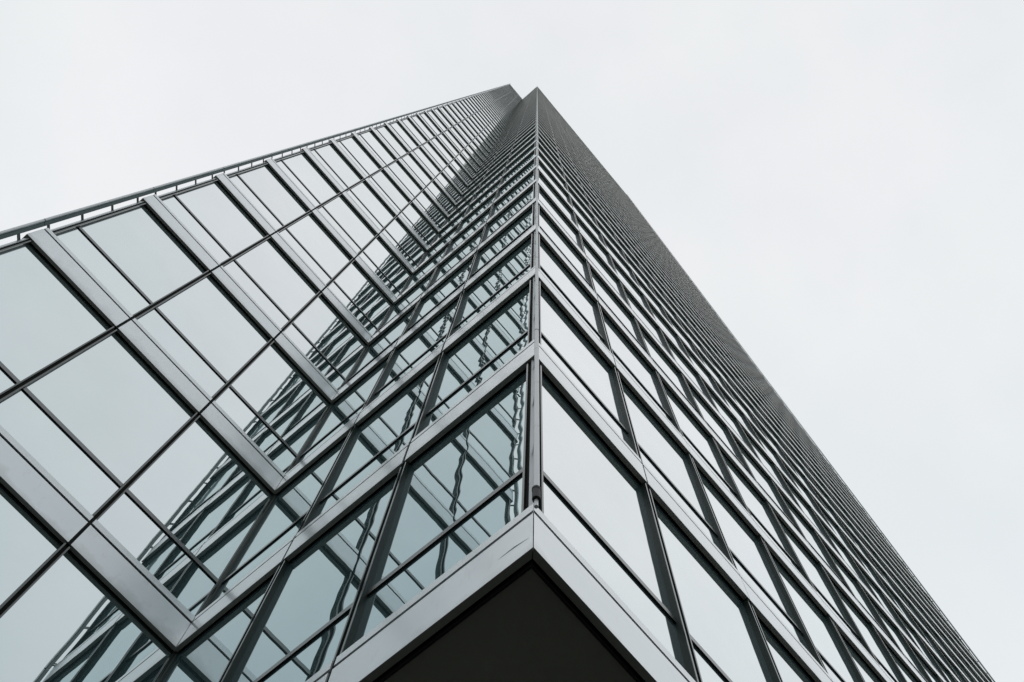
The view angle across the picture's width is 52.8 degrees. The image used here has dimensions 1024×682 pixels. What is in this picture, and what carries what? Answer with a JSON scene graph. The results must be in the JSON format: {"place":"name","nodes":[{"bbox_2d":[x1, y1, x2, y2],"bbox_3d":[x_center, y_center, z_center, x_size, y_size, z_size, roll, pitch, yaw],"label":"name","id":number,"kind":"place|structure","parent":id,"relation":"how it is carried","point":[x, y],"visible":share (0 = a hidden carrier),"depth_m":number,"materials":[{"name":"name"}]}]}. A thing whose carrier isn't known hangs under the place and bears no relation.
{"place":"outdoors","nodes":[
{"label":"outdoors","id":0,"kind":"place"},
{"bbox_2d":[0,0,1023,681],"label":"sky","id":1,"kind":"structure","parent":0,"point":[841,182],"materials":[{"name":"white"}]},
{"label":"pavement","id":2,"kind":"structure","parent":0,"visible":0},
{"bbox_2d":[0,84,994,681],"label":"skyscraper","id":3,"kind":"structure","parent":2,"relation":"on","point":[474,388],"depth_m":12.62,"materials":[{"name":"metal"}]},
{"bbox_2d":[0,487,60,604],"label":"window","id":4,"kind":"structure","parent":3,"relation":"in","point":[25,545],"depth_m":9.51,"materials":[{"name":"glass"}]},
{"bbox_2d":[0,244,109,392],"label":"window","id":5,"kind":"structure","parent":3,"relation":"in","point":[43,319],"depth_m":12.36,"materials":[{"name":"glass"}]},
{"bbox_2d":[0,552,171,681],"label":"window","id":6,"kind":"structure","parent":3,"relation":"in","point":[67,627],"depth_m":9.34,"materials":[{"name":"glass"}]},
{"bbox_2d":[0,333,193,514],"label":"window","id":7,"kind":"structure","parent":3,"relation":"in","point":[92,421],"depth_m":11.76,"materials":[{"name":"glass"}]},
{"bbox_2d":[56,206,205,314],"bbox_3d":[-5.664,-1.285,15.592,0.029,3.427,1.551,-39,-80,10],"label":"window","id":8,"kind":"structure","parent":3,"relation":"in","point":[131,253],"depth_m":15.43,"materials":[{"name":"glass"}]},
{"bbox_2d":[98,419,271,615],"bbox_3d":[-3.755,1.987,12.269,0.029,3.382,1.528,-39,-80,10],"label":"window","id":9,"kind":"structure","parent":3,"relation":"in","point":[185,519],"depth_m":12.02,"materials":[{"name":"glass"}]},
{"bbox_2d":[137,276,268,396],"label":"window","id":10,"kind":"structure","parent":3,"relation":"in","point":[201,327],"depth_m":15.70,"materials":[{"name":"glass"}]},
{"bbox_2d":[162,182,265,262],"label":"window","id":11,"kind":"structure","parent":3,"relation":"in","point":[210,214],"depth_m":19.38,"materials":[{"name":"glass"}]},
{"bbox_2d":[162,578,272,681],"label":"window","id":12,"kind":"structure","parent":3,"relation":"in","point":[206,659],"depth_m":9.42,"materials":[{"name":"glass"}]},
{"bbox_2d":[230,165,306,229],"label":"window","id":13,"kind":"structure","parent":3,"relation":"in","point":[261,186],"depth_m":23.30,"materials":[{"name":"glass"}]},
{"bbox_2d":[224,239,317,327],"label":"window","id":14,"kind":"structure","parent":3,"relation":"in","point":[263,272],"depth_m":19.65,"materials":[{"name":"glass"}]},
{"bbox_2d":[215,343,328,473],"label":"window","id":15,"kind":"structure","parent":3,"relation":"in","point":[272,402],"depth_m":15.97,"materials":[{"name":"glass"}]},
{"bbox_2d":[210,439,345,603],"bbox_3d":[-2.691,2.072,12.265,1.533,3.382,0.029,-39,-80,10],"label":"window","id":16,"kind":"structure","parent":3,"relation":"in","point":[282,521],"depth_m":12.19,"materials":[{"name":"glass"}]},
{"bbox_2d":[276,153,337,205],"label":"window","id":17,"kind":"structure","parent":3,"relation":"in","point":[299,168],"depth_m":27.23,"materials":[{"name":"glass"}]},
{"bbox_2d":[230,477,396,681],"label":"window","id":18,"kind":"structure","parent":3,"relation":"in","point":[300,631],"depth_m":8.18,"materials":[{"name":"glass"}]},
{"bbox_2d":[280,214,350,283],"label":"window","id":19,"kind":"structure","parent":3,"relation":"in","point":[306,236],"depth_m":23.58,"materials":[{"name":"glass"}]},
{"bbox_2d":[284,295,365,389],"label":"window","id":20,"kind":"structure","parent":3,"relation":"in","point":[319,332],"depth_m":19.91,"materials":[{"name":"glass"}]},
{"bbox_2d":[311,144,361,188],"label":"window","id":21,"kind":"structure","parent":3,"relation":"in","point":[330,158],"depth_m":31.15,"materials":[{"name":"glass"}]},
{"bbox_2d":[297,359,387,463],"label":"window","id":22,"kind":"structure","parent":3,"relation":"in","point":[346,408],"depth_m":16.20,"materials":[{"name":"glass"}]},
{"bbox_2d":[318,195,374,252],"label":"window","id":23,"kind":"structure","parent":3,"relation":"in","point":[338,212],"depth_m":27.50,"materials":[{"name":"glass"}]},
{"bbox_2d":[337,137,379,175],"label":"window","id":24,"kind":"structure","parent":3,"relation":"in","point":[350,146],"depth_m":35.05,"materials":[{"name":"glass"}]},
{"bbox_2d":[329,262,391,335],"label":"window","id":25,"kind":"structure","parent":3,"relation":"in","point":[354,289],"depth_m":23.85,"materials":[{"name":"glass"}]},
{"bbox_2d":[347,181,394,229],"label":"window","id":26,"kind":"structure","parent":3,"relation":"in","point":[361,193],"depth_m":31.42,"materials":[{"name":"glass"}]},
{"bbox_2d":[311,363,436,521],"bbox_3d":[-1.513,1.103,11.987,1.567,3.382,0.029,-39,-80,10],"label":"window","id":27,"kind":"structure","parent":3,"relation":"in","point":[391,428],"depth_m":11.91,"materials":[{"name":"glass"}]},
{"bbox_2d":[358,131,394,165],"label":"window","id":28,"kind":"structure","parent":3,"relation":"in","point":[368,138],"depth_m":38.96,"materials":[{"name":"glass"}]},
{"bbox_2d":[347,308,414,382],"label":"window","id":29,"kind":"structure","parent":3,"relation":"in","point":[393,334],"depth_m":20.20,"materials":[{"name":"glass"}]},
{"bbox_2d":[359,237,410,296],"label":"window","id":30,"kind":"structure","parent":3,"relation":"in","point":[378,257],"depth_m":27.76,"materials":[{"name":"glass"}]},
{"bbox_2d":[369,170,409,211],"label":"window","id":31,"kind":"structure","parent":3,"relation":"in","point":[380,180],"depth_m":35.31,"materials":[{"name":"glass"}]},
{"bbox_2d":[375,126,406,156],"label":"window","id":32,"kind":"structure","parent":3,"relation":"in","point":[388,137],"depth_m":42.85,"materials":[{"name":"glass"}]},
{"bbox_2d":[389,122,417,149],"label":"window","id":33,"kind":"structure","parent":3,"relation":"in","point":[396,126],"depth_m":46.76,"materials":[{"name":"glass"}]},
{"bbox_2d":[386,161,421,197],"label":"window","id":34,"kind":"structure","parent":3,"relation":"in","point":[396,169],"depth_m":39.22,"materials":[{"name":"glass"}]},
{"bbox_2d":[383,218,425,267],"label":"window","id":35,"kind":"structure","parent":3,"relation":"in","point":[395,232],"depth_m":31.67,"materials":[{"name":"glass"}]},
{"bbox_2d":[380,272,433,328],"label":"window","id":36,"kind":"structure","parent":3,"relation":"in","point":[414,294],"depth_m":24.18,"materials":[{"name":"glass"}]},
{"bbox_2d":[373,299,458,400],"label":"window","id":37,"kind":"structure","parent":3,"relation":"in","point":[433,335],"depth_m":15.92,"materials":[{"name":"glass"}]},
{"bbox_2d":[401,154,431,186],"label":"window","id":38,"kind":"structure","parent":3,"relation":"in","point":[414,167],"depth_m":43.13,"materials":[{"name":"glass"}]},
{"bbox_2d":[401,204,437,245],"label":"window","id":39,"kind":"structure","parent":3,"relation":"in","point":[410,214],"depth_m":35.58,"materials":[{"name":"glass"}]},
{"bbox_2d":[402,247,446,292],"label":"window","id":40,"kind":"structure","parent":3,"relation":"in","point":[436,259],"depth_m":28.13,"materials":[{"name":"glass"}]},
{"bbox_2d":[413,147,439,176],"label":"window","id":41,"kind":"structure","parent":3,"relation":"in","point":[418,152],"depth_m":47.04,"materials":[{"name":"glass"}]},
{"bbox_2d":[415,192,446,228],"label":"window","id":42,"kind":"structure","parent":3,"relation":"in","point":[423,200],"depth_m":39.49,"materials":[{"name":"glass"}]},
{"bbox_2d":[353,372,525,643],"bbox_3d":[-0.422,1.112,7.877,1.555,3.364,0.029,-39,-80,10],"label":"window","id":43,"kind":"structure","parent":3,"relation":"in","point":[466,488],"depth_m":7.56,"materials":[{"name":"glass"}]},
{"bbox_2d":[422,228,456,262],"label":"window","id":44,"kind":"structure","parent":3,"relation":"in","point":[449,236],"depth_m":32.11,"materials":[{"name":"glass"}]},
{"bbox_2d":[408,259,472,330],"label":"window","id":45,"kind":"structure","parent":3,"relation":"in","point":[458,279],"depth_m":19.92,"materials":[{"name":"glass"}]},
{"bbox_2d":[426,182,454,214],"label":"window","id":46,"kind":"structure","parent":3,"relation":"in","point":[432,188],"depth_m":43.40,"materials":[{"name":"glass"}]},
{"bbox_2d":[436,173,460,202],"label":"window","id":47,"kind":"structure","parent":3,"relation":"in","point":[441,178],"depth_m":47.31,"materials":[{"name":"glass"}]},
{"bbox_2d":[430,231,482,286],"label":"window","id":48,"kind":"structure","parent":3,"relation":"in","point":[469,247],"depth_m":23.89,"materials":[{"name":"glass"}]},
{"bbox_2d":[445,209,490,255],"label":"window","id":49,"kind":"structure","parent":3,"relation":"in","point":[483,219],"depth_m":27.87,"materials":[{"name":"glass"}]},
{"bbox_2d":[422,286,529,430],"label":"window","id":50,"kind":"structure","parent":3,"relation":"in","point":[501,337],"depth_m":11.62,"materials":[{"name":"glass"}]},
{"bbox_2d":[457,194,495,232],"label":"window","id":51,"kind":"structure","parent":3,"relation":"in","point":[485,205],"depth_m":31.81,"materials":[{"name":"glass"}]},
{"bbox_2d":[454,239,530,332],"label":"window","id":52,"kind":"structure","parent":3,"relation":"in","point":[517,264],"depth_m":15.63,"materials":[{"name":"glass"}]},
{"bbox_2d":[472,209,531,276],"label":"window","id":53,"kind":"structure","parent":3,"relation":"in","point":[524,223],"depth_m":19.63,"materials":[{"name":"glass"}]},
{"bbox_2d":[483,188,532,241],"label":"window","id":54,"kind":"structure","parent":3,"relation":"in","point":[527,198],"depth_m":23.60,"materials":[{"name":"glass"}]},
{"bbox_2d":[491,172,533,216],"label":"window","id":55,"kind":"structure","parent":3,"relation":"in","point":[527,181],"depth_m":27.59,"materials":[{"name":"glass"}]},
{"bbox_2d":[498,161,533,196],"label":"window","id":56,"kind":"structure","parent":3,"relation":"in","point":[527,169],"depth_m":31.55,"materials":[{"name":"glass"}]},
{"bbox_2d":[539,163,568,202],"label":"window","id":57,"kind":"structure","parent":3,"relation":"in","point":[541,167],"depth_m":31.63,"materials":[{"name":"glass"}]},
{"bbox_2d":[539,174,573,221],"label":"window","id":58,"kind":"structure","parent":3,"relation":"in","point":[541,180],"depth_m":27.68,"materials":[{"name":"glass"}]},
{"bbox_2d":[539,189,581,249],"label":"window","id":59,"kind":"structure","parent":3,"relation":"in","point":[543,199],"depth_m":23.68,"materials":[{"name":"glass"}]},
{"bbox_2d":[539,209,590,285],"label":"window","id":60,"kind":"structure","parent":3,"relation":"in","point":[546,226],"depth_m":19.71,"materials":[{"name":"glass"}]},
{"bbox_2d":[540,240,604,344],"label":"window","id":61,"kind":"structure","parent":3,"relation":"in","point":[550,266],"depth_m":15.68,"materials":[{"name":"glass"}]},
{"bbox_2d":[541,289,629,445],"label":"window","id":62,"kind":"structure","parent":3,"relation":"in","point":[561,340],"depth_m":11.65,"materials":[{"name":"glass"}]},
{"bbox_2d":[576,218,612,268],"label":"window","id":63,"kind":"structure","parent":3,"relation":"in","point":[581,227],"depth_m":27.95,"materials":[{"name":"glass"}]},
{"bbox_2d":[582,240,625,301],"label":"window","id":64,"kind":"structure","parent":3,"relation":"in","point":[592,257],"depth_m":23.97,"materials":[{"name":"glass"}]},
{"bbox_2d":[542,375,685,669],"bbox_3d":[0.666,1.208,7.875,0.029,3.364,1.577,-39,-80,10],"label":"window","id":65,"kind":"structure","parent":3,"relation":"in","point":[593,501],"depth_m":7.58,"materials":[{"name":"glass"}]},
{"bbox_2d":[591,271,643,349],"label":"window","id":66,"kind":"structure","parent":3,"relation":"in","point":[607,298],"depth_m":19.97,"materials":[{"name":"glass"}]},
{"bbox_2d":[613,262,650,313],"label":"window","id":67,"kind":"structure","parent":3,"relation":"in","point":[620,274],"depth_m":28.20,"materials":[{"name":"glass"}]},
{"bbox_2d":[602,313,672,423],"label":"window","id":68,"kind":"structure","parent":3,"relation":"in","point":[623,352],"depth_m":15.96,"materials":[{"name":"glass"}]},
{"bbox_2d":[625,291,669,353],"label":"window","id":69,"kind":"structure","parent":3,"relation":"in","point":[636,309],"depth_m":24.23,"materials":[{"name":"glass"}]},
{"bbox_2d":[640,329,696,410],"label":"window","id":70,"kind":"structure","parent":3,"relation":"in","point":[656,355],"depth_m":20.24,"materials":[{"name":"glass"}]},
{"bbox_2d":[649,305,687,357],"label":"window","id":71,"kind":"structure","parent":3,"relation":"in","point":[659,320],"depth_m":28.49,"materials":[{"name":"glass"}]},
{"bbox_2d":[621,381,722,552],"bbox_3d":[1.779,1.382,11.978,0.029,3.382,1.557,-39,-80,10],"label":"window","id":72,"kind":"structure","parent":3,"relation":"in","point":[658,451],"depth_m":11.94,"materials":[{"name":"glass"}]},
{"bbox_2d":[665,338,712,404],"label":"window","id":73,"kind":"structure","parent":3,"relation":"in","point":[690,373],"depth_m":24.52,"materials":[{"name":"glass"}]},
{"bbox_2d":[662,383,738,500],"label":"window","id":74,"kind":"structure","parent":3,"relation":"in","point":[693,434],"depth_m":16.23,"materials":[{"name":"glass"}]},
{"bbox_2d":[683,345,720,396],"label":"window","id":75,"kind":"structure","parent":3,"relation":"in","point":[696,364],"depth_m":28.78,"materials":[{"name":"glass"}]},
{"bbox_2d":[654,502,772,681],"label":"window","id":76,"kind":"structure","parent":3,"relation":"in","point":[726,647],"depth_m":8.50,"materials":[{"name":"glass"}]},
{"bbox_2d":[688,385,747,470],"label":"window","id":77,"kind":"structure","parent":3,"relation":"in","point":[710,419],"depth_m":20.52,"materials":[{"name":"glass"}]},
{"bbox_2d":[706,387,754,454],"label":"window","id":78,"kind":"structure","parent":3,"relation":"in","point":[727,417],"depth_m":24.79,"materials":[{"name":"glass"}]},
{"bbox_2d":[719,388,756,439],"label":"window","id":79,"kind":"structure","parent":3,"relation":"in","point":[733,408],"depth_m":29.05,"materials":[{"name":"glass"}]},
{"bbox_2d":[698,471,811,654],"bbox_3d":[2.791,2.534,12.249,0.029,3.382,1.557,-39,-80,10],"label":"window","id":80,"kind":"structure","parent":3,"relation":"in","point":[749,558],"depth_m":12.22,"materials":[{"name":"glass"}]},
{"bbox_2d":[720,451,802,575],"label":"window","id":81,"kind":"structure","parent":3,"relation":"in","point":[759,512],"depth_m":16.51,"materials":[{"name":"glass"}]},
{"bbox_2d":[735,441,796,529],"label":"window","id":82,"kind":"structure","parent":3,"relation":"in","point":[762,480],"depth_m":20.80,"materials":[{"name":"glass"}]},
{"bbox_2d":[745,433,794,501],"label":"window","id":83,"kind":"structure","parent":3,"relation":"in","point":[765,461],"depth_m":25.07,"materials":[{"name":"glass"}]},
{"bbox_2d":[752,427,793,483],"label":"window","id":84,"kind":"structure","parent":3,"relation":"in","point":[769,451],"depth_m":29.32,"materials":[{"name":"glass"}]},
{"bbox_2d":[759,622,811,681],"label":"window","id":85,"kind":"structure","parent":3,"relation":"in","point":[789,671],"depth_m":9.67,"materials":[{"name":"glass"}]},
{"bbox_2d":[784,465,825,521],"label":"window","id":86,"kind":"structure","parent":3,"relation":"in","point":[800,487],"depth_m":29.61,"materials":[{"name":"glass"}]},
{"bbox_2d":[783,478,833,547],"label":"window","id":87,"kind":"structure","parent":3,"relation":"in","point":[804,507],"depth_m":25.35,"materials":[{"name":"glass"}]},
{"bbox_2d":[781,495,844,585],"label":"window","id":88,"kind":"structure","parent":3,"relation":"in","point":[809,535],"depth_m":21.07,"materials":[{"name":"glass"}]},
{"bbox_2d":[770,554,858,681],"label":"window","id":89,"kind":"structure","parent":3,"relation":"in","point":[835,661],"depth_m":12.88,"materials":[{"name":"glass"}]},
{"bbox_2d":[777,518,863,646],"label":"window","id":90,"kind":"structure","parent":3,"relation":"in","point":[811,568],"depth_m":16.79,"materials":[{"name":"glass"}]},
{"bbox_2d":[819,507,857,559],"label":"window","id":91,"kind":"structure","parent":3,"relation":"in","point":[837,532],"depth_m":29.88,"materials":[{"name":"glass"}]},
{"bbox_2d":[821,523,873,595],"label":"window","id":92,"kind":"structure","parent":3,"relation":"in","point":[840,549],"depth_m":25.62,"materials":[{"name":"glass"}]},
{"bbox_2d":[826,548,891,640],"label":"window","id":93,"kind":"structure","parent":3,"relation":"in","point":[854,588],"depth_m":21.35,"materials":[{"name":"glass"}]},
{"bbox_2d":[842,638,879,681],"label":"window","id":94,"kind":"structure","parent":3,"relation":"in","point":[868,676],"depth_m":14.05,"materials":[{"name":"glass"}]},
{"bbox_2d":[831,581,901,681],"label":"window","id":95,"kind":"structure","parent":3,"relation":"in","point":[864,628],"depth_m":17.28,"materials":[{"name":"glass"}]},
{"bbox_2d":[850,544,889,597],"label":"window","id":96,"kind":"structure","parent":3,"relation":"in","point":[868,568],"depth_m":30.19,"materials":[{"name":"glass"}]},
{"bbox_2d":[858,567,912,641],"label":"window","id":97,"kind":"structure","parent":3,"relation":"in","point":[873,587],"depth_m":25.89,"materials":[{"name":"glass"}]},
{"bbox_2d":[869,599,928,681],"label":"window","id":98,"kind":"structure","parent":3,"relation":"in","point":[892,630],"depth_m":21.71,"materials":[{"name":"glass"}]},
{"bbox_2d":[885,645,916,681],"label":"window","id":99,"kind":"structure","parent":3,"relation":"in","point":[909,678],"depth_m":18.46,"materials":[{"name":"glass"}]},
{"bbox_2d":[882,582,926,641],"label":"window","id":100,"kind":"structure","parent":3,"relation":"in","point":[892,595],"depth_m":30.44,"materials":[{"name":"glass"}]},
{"bbox_2d":[895,611,946,681],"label":"window","id":101,"kind":"structure","parent":3,"relation":"in","point":[919,644],"depth_m":26.19,"materials":[{"name":"glass"}]},
{"bbox_2d":[911,648,937,681],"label":"window","id":102,"kind":"structure","parent":3,"relation":"in","point":[931,675],"depth_m":22.86,"materials":[{"name":"glass"}]},
{"bbox_2d":[913,619,953,673],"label":"window","id":103,"kind":"structure","parent":3,"relation":"in","point":[923,632],"depth_m":30.71,"materials":[{"name":"glass"}]}
]}

